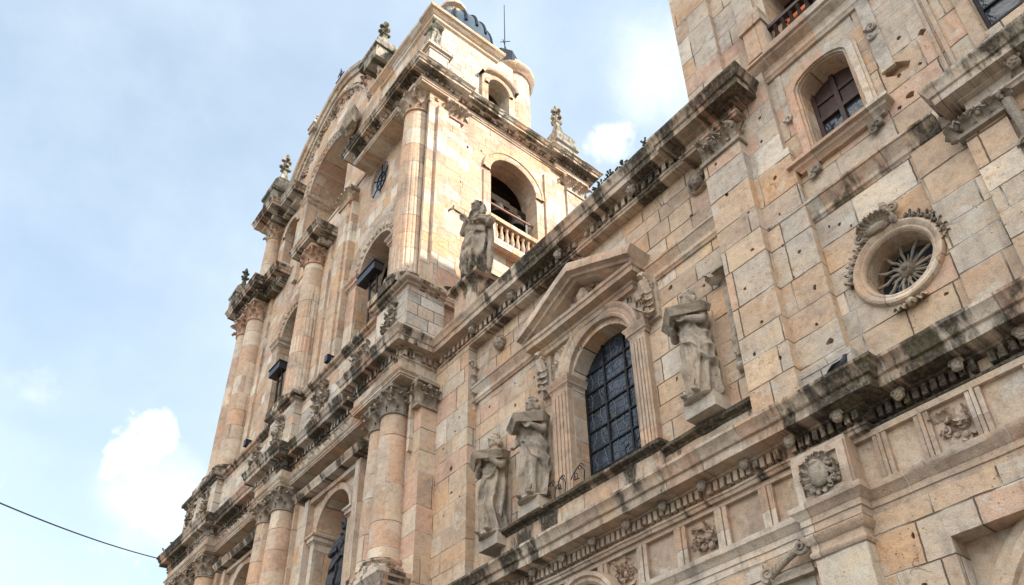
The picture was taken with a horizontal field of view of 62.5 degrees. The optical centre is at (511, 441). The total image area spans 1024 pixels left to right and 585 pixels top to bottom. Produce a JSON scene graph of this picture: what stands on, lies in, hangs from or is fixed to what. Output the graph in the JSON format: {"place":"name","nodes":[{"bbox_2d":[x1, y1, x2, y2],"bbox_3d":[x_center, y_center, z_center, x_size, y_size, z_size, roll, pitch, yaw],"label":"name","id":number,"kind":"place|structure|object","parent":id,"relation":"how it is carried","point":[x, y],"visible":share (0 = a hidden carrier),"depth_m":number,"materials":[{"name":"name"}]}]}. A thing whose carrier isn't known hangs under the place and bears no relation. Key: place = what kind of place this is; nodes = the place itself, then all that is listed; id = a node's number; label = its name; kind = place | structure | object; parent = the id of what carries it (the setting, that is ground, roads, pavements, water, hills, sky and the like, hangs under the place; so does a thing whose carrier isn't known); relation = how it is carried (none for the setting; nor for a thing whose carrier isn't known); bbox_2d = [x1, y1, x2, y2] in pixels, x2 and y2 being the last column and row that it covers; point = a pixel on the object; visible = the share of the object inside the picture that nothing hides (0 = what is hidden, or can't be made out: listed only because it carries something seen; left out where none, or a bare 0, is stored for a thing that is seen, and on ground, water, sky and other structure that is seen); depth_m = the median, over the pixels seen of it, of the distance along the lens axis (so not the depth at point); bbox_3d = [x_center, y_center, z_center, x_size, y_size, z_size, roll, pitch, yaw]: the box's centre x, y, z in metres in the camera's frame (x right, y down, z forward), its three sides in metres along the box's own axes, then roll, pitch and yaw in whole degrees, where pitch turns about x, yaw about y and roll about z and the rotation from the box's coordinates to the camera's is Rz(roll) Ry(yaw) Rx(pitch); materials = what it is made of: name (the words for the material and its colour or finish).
{"place":"outdoors","nodes":[
{"label":"outdoors","id":0,"kind":"place"},
{"bbox_2d":[0,0,688,584],"label":"sky","id":1,"kind":"structure","parent":0,"point":[143,142],"materials":[{"name":"blue"}]},
{"bbox_2d":[157,0,602,584],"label":"bell tower","id":2,"kind":"structure","parent":0,"point":[413,140],"depth_m":34.74,"materials":[{"name":"stone"}]},
{"bbox_2d":[0,502,156,558],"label":"overhead cable","id":3,"kind":"object","parent":2,"relation":"attached to","point":[73,531],"visible":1,"depth_m":32.01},
{"bbox_2d":[243,438,251,447],"bbox_3d":[-11.602,0.178,37.033,0.320,0.520,0.459,22,-39,-32],"label":"lamp","id":4,"kind":"object","parent":2,"relation":"on","point":[247,442],"visible":0.44,"depth_m":36.97,"materials":[{"name":"black metal"}]},
{"bbox_2d":[268,358,287,403],"bbox_3d":[-10.596,-1.727,37.401,0.490,4.004,1.163,22,-39,-32],"label":"floodlight","id":5,"kind":"object","parent":2,"relation":"on","point":[277,370],"visible":0.65,"depth_m":38.04,"materials":[{"name":"black paint"}]},
{"bbox_2d":[324,353,334,364],"bbox_3d":[-6.950,-3.037,32.106,0.320,0.520,0.459,22,-39,-32],"label":"lamp","id":6,"kind":"object","parent":2,"relation":"on","point":[328,358],"visible":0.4,"depth_m":32.05,"materials":[{"name":"black metal"}]},
{"bbox_2d":[325,517,346,584],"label":"statue","id":7,"kind":"object","parent":2,"relation":"on","point":[335,556],"visible":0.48,"depth_m":27.82,"materials":[{"name":"grey stone"}]},
{"bbox_2d":[335,69,344,90],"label":"weather vane","id":8,"kind":"object","parent":2,"relation":"on","point":[340,74],"visible":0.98,"depth_m":48.60,"materials":[{"name":"metal"}]},
{"bbox_2d":[356,258,384,323],"bbox_3d":[-5.476,-5.116,31.885,0.492,3.652,1.365,22,-39,-32],"label":"floodlight","id":9,"kind":"object","parent":2,"relation":"on","point":[370,273],"visible":0.75,"depth_m":32.45,"materials":[{"name":"black paint"}]},
{"bbox_2d":[369,158,389,201],"bbox_3d":[-5.732,-11.445,37.068,0.227,2.394,1.734,22,-39,-32],"label":"oval window","id":10,"kind":"structure","parent":2,"relation":"in","point":[380,182],"depth_m":37.15,"materials":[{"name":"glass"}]},
{"bbox_2d":[423,17,444,45],"bbox_3d":[-3.436,-17.659,36.821,0.814,2.888,0.872,22,-39,-32],"label":"statue","id":11,"kind":"object","parent":2,"relation":"on","point":[434,30],"visible":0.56,"depth_m":36.75,"materials":[{"name":"stone"}]},
{"bbox_2d":[491,192,509,221],"bbox_3d":[-0.615,-9.713,35.243,0.994,1.320,0.994,-4,-33,5],"label":"bell","id":12,"kind":"object","parent":2,"relation":"hanging from","point":[499,201],"visible":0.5,"depth_m":35.03,"materials":[{"name":"brown metal"}]},
{"bbox_2d":[502,5,509,48],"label":"antenna","id":13,"kind":"object","parent":2,"relation":"attached to","point":[503,41],"visible":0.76,"depth_m":44.37,"materials":[{"name":"metal"}]},
{"bbox_2d":[503,205,525,241],"bbox_3d":[0.139,-9.280,35.749,1.073,1.426,1.073,-4,-33,5],"label":"bell","id":14,"kind":"object","parent":2,"relation":"hanging from","point":[514,221],"visible":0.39,"depth_m":35.59,"materials":[{"name":"brown metal"}]},
{"bbox_2d":[625,437,639,454],"bbox_3d":[2.611,0.133,18.249,0.035,0.352,0.471,22,-39,-32],"label":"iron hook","id":15,"kind":"object","parent":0,"point":[638,438],"visible":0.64,"depth_m":18.21,"materials":[{"name":"black metal"}]},
{"bbox_2d":[646,0,1023,584],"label":"church corner block","id":16,"kind":"structure","parent":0,"point":[860,163],"depth_m":14.70,"materials":[{"name":"stone"}]},
{"bbox_2d":[785,4,804,25],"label":"flower pots","id":17,"kind":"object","parent":16,"relation":"in","point":[787,21],"depth_m":20.49,"materials":[{"name":"orange ceramic"}]},
{"bbox_2d":[811,67,863,137],"bbox_3d":[7.090,-6.844,17.721,0.622,2.600,1.140,22,-39,-32],"label":"window","id":18,"kind":"structure","parent":16,"relation":"in","point":[839,97],"depth_m":17.80,"materials":[{"name":"brown wood"}]},
{"bbox_2d":[827,353,848,372],"bbox_3d":[5.457,-1.273,14.148,0.272,0.290,0.421,5,-33,-9],"label":"pigeon","id":19,"kind":"object","parent":16,"relation":"on","point":[841,361],"visible":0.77,"depth_m":14.06,"materials":[{"name":"grey"}]},
{"bbox_2d":[844,201,950,312],"bbox_3d":[6.797,-3.171,14.765,0.883,2.324,1.950,22,-39,-32],"label":"round window","id":20,"kind":"structure","parent":16,"relation":"in","point":[907,277],"depth_m":14.87,"materials":[{"name":"stone"}]},
{"bbox_2d":[973,0,1023,28],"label":"window","id":21,"kind":"structure","parent":16,"relation":"in","point":[991,12],"depth_m":15.35,"materials":[{"name":"glass"}]},
{"label":"ground","id":22,"kind":"structure","parent":0,"visible":0},
{"bbox_2d":[430,143,807,584],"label":"church side wall","id":23,"kind":"structure","parent":22,"relation":"on","point":[562,321],"depth_m":20.12,"materials":[{"name":"stone"}]},
{"bbox_2d":[448,200,495,278],"bbox_3d":[-1.234,-6.684,28.032,1.285,4.021,1.491,22,-39,-32],"label":"statue","id":24,"kind":"object","parent":23,"relation":"on","point":[477,234],"visible":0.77,"depth_m":27.77,"materials":[{"name":"stone"}]},
{"bbox_2d":[468,432,510,541],"bbox_3d":[-0.584,1.060,22.034,1.088,3.212,1.190,2,-33,-5],"label":"statue","id":25,"kind":"object","parent":23,"relation":"on","point":[489,467],"visible":0.93,"depth_m":21.87,"materials":[{"name":"stone"}]},
{"bbox_2d":[506,396,551,505],"bbox_3d":[0.417,0.137,21.149,1.159,3.193,1.078,-2,-33,2],"label":"statue","id":26,"kind":"object","parent":23,"relation":"on","point":[528,427],"visible":0.93,"depth_m":20.89,"materials":[{"name":"stone"}]},
{"bbox_2d":[546,463,584,497],"bbox_3d":[1.209,0.997,19.760,0.031,0.563,1.484,22,-39,-32],"label":"iron scroll","id":27,"kind":"object","parent":23,"relation":"on","point":[558,484],"visible":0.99,"depth_m":19.81,"materials":[{"name":"black metal"}]},
{"bbox_2d":[605,169,611,177],"bbox_3d":[2.530,-6.861,21.766,0.233,0.248,0.247,0,-33,-1],"label":"weed","id":28,"kind":"object","parent":23,"relation":"on","point":[608,172],"visible":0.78,"depth_m":21.74,"materials":[{"name":"green plant"}]},
{"bbox_2d":[585,331,640,475],"bbox_3d":[2.565,-1.001,20.367,0.088,4.416,2.201,22,-39,-32],"label":"window","id":29,"kind":"structure","parent":23,"relation":"in","point":[610,398],"depth_m":20.52,"materials":[{"name":"black glass"}]},
{"bbox_2d":[640,137,646,145],"bbox_3d":[3.314,-7.391,20.945,0.216,0.238,0.186,22,-39,-32],"label":"weed","id":30,"kind":"object","parent":23,"relation":"on","point":[643,142],"visible":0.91,"depth_m":20.91,"materials":[{"name":"green plant"}]},
{"bbox_2d":[661,289,724,406],"bbox_3d":[3.734,-2.072,17.601,1.021,3.059,1.172,-2,-33,1],"label":"statue","id":31,"kind":"object","parent":23,"relation":"on","point":[686,323],"visible":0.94,"depth_m":17.36,"materials":[{"name":"stone"}]},
{"bbox_2d":[702,256,743,372],"bbox_3d":[4.391,-2.588,17.399,0.442,2.865,0.518,22,-39,-32],"label":"statue fragment","id":32,"kind":"object","parent":23,"relation":"attached to","point":[715,275],"visible":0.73,"depth_m":17.82,"materials":[{"name":"stone"}]}
]}

